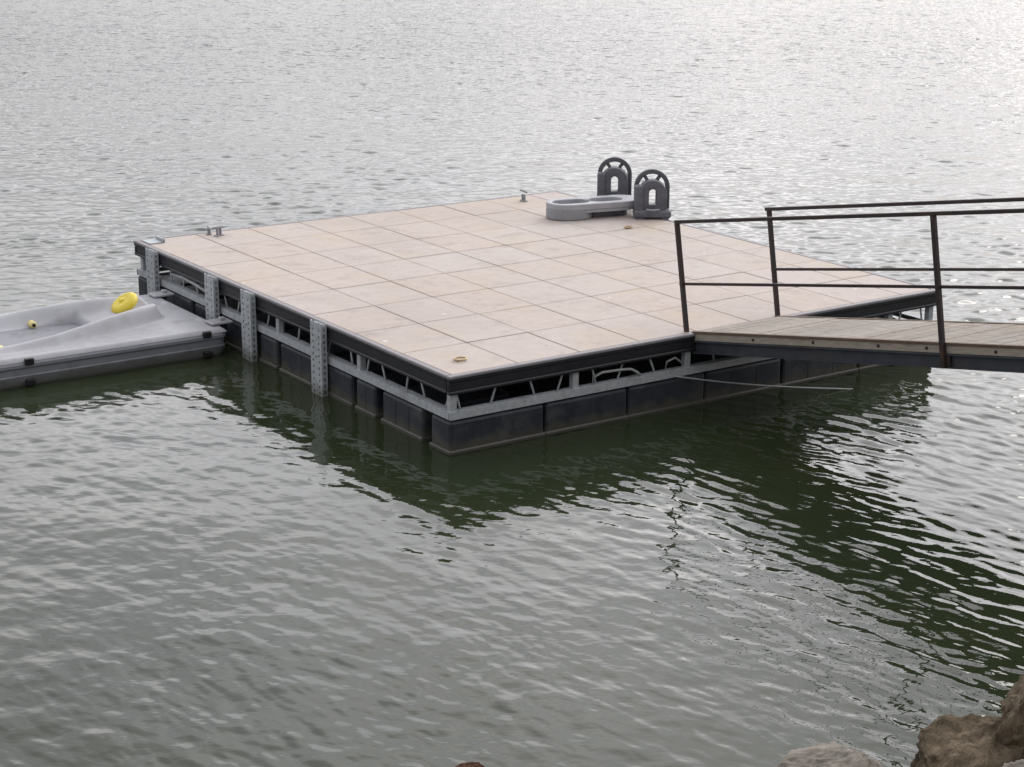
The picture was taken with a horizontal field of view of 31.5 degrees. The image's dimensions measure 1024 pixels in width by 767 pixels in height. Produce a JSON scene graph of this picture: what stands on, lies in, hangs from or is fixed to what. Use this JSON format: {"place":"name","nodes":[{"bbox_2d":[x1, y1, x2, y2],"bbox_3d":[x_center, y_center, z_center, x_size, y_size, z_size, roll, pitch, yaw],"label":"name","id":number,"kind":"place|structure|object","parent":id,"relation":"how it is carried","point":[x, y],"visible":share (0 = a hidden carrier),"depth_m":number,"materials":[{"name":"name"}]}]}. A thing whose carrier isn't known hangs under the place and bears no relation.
{"place":"outdoors","nodes":[
{"label":"outdoors","id":0,"kind":"place"},
{"bbox_2d":[0,0,1023,766],"bbox_3d":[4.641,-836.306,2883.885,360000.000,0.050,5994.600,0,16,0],"label":"water","id":1,"kind":"structure","parent":0,"point":[230,558],"depth_m":13.28,"materials":[{"name":"grey liquid"}]},
{"bbox_2d":[0,289,232,389],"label":"drive on float","id":2,"kind":"object","parent":1,"relation":"on","point":[85,338],"visible":1,"depth_m":15.66,"materials":[{"name":"grey plastic"}]},
{"bbox_2d":[455,762,484,766],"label":"rock","id":3,"kind":"object","parent":1,"relation":"in","point":[472,764],"visible":1,"depth_m":8.66,"materials":[{"name":"brown stone"}]},
{"bbox_2d":[134,189,935,455],"bbox_3d":[-0.003,-0.777,16.855,5.127,0.918,5.750,-10,19,-33],"label":"floating dock","id":4,"kind":"object","parent":1,"relation":"on","point":[449,329],"visible":0.77,"depth_m":15.45,"materials":[{"name":"tile"}]},
{"bbox_2d":[546,195,633,220],"bbox_3d":[0.851,-1.836,18.998,1.040,0.170,0.400,-6,17,-20],"label":"plastic tray","id":5,"kind":"object","parent":4,"relation":"on","point":[571,209],"visible":0.94,"depth_m":18.84,"materials":[{"name":"grey plastic"}]},
{"bbox_2d":[597,157,631,195],"bbox_3d":[1.105,-2.178,19.586,0.385,0.500,0.261,1,16,4],"label":"arched stand","id":6,"kind":"object","parent":4,"relation":"on","point":[608,174],"visible":0.83,"depth_m":19.55,"materials":[{"name":"grey plastic"}]},
{"bbox_2d":[633,169,670,219],"bbox_3d":[1.455,-1.962,18.852,0.385,0.500,0.261,0,16,0],"label":"arched stand","id":7,"kind":"object","parent":4,"relation":"on","point":[644,208],"visible":1,"depth_m":18.81,"materials":[{"name":"grey plastic"}]},
{"bbox_2d":[674,375,852,389],"bbox_3d":[2.130,-0.003,14.725,1.848,0.327,0.014,-6,18,-22],"label":"mooring cable","id":8,"kind":"object","parent":4,"relation":"attached to","point":[763,385],"visible":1,"depth_m":14.68,"materials":[{"name":"grey metal"}]},
{"bbox_2d":[674,197,1023,372],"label":"gangway","id":9,"kind":"object","parent":4,"relation":"on","point":[939,342],"visible":1,"depth_m":13.11,"materials":[{"name":"metal"}]},
{"bbox_3d":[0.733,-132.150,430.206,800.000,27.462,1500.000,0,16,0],"label":"ground","id":10,"kind":"structure","parent":0,"visible":0},
{"bbox_2d":[774,741,882,766],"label":"rock","id":11,"kind":"object","parent":10,"relation":"on","point":[831,754],"visible":1,"depth_m":8.56,"materials":[{"name":"grey stone"}]},
{"bbox_2d":[910,713,1023,766],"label":"rock","id":12,"kind":"object","parent":10,"relation":"on","point":[950,740],"visible":0.84,"depth_m":8.43,"materials":[{"name":"brown stone"}]},
{"bbox_2d":[991,675,1023,746],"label":"rock","id":13,"kind":"object","parent":10,"relation":"on","point":[1009,731],"visible":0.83,"depth_m":8.36,"materials":[{"name":"brown stone"}]},
{"bbox_2d":[1002,759,1023,766],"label":"rock","id":14,"kind":"object","parent":10,"relation":"on","point":[1018,763],"visible":1,"depth_m":8.05,"materials":[{"name":"stone"}]}
]}

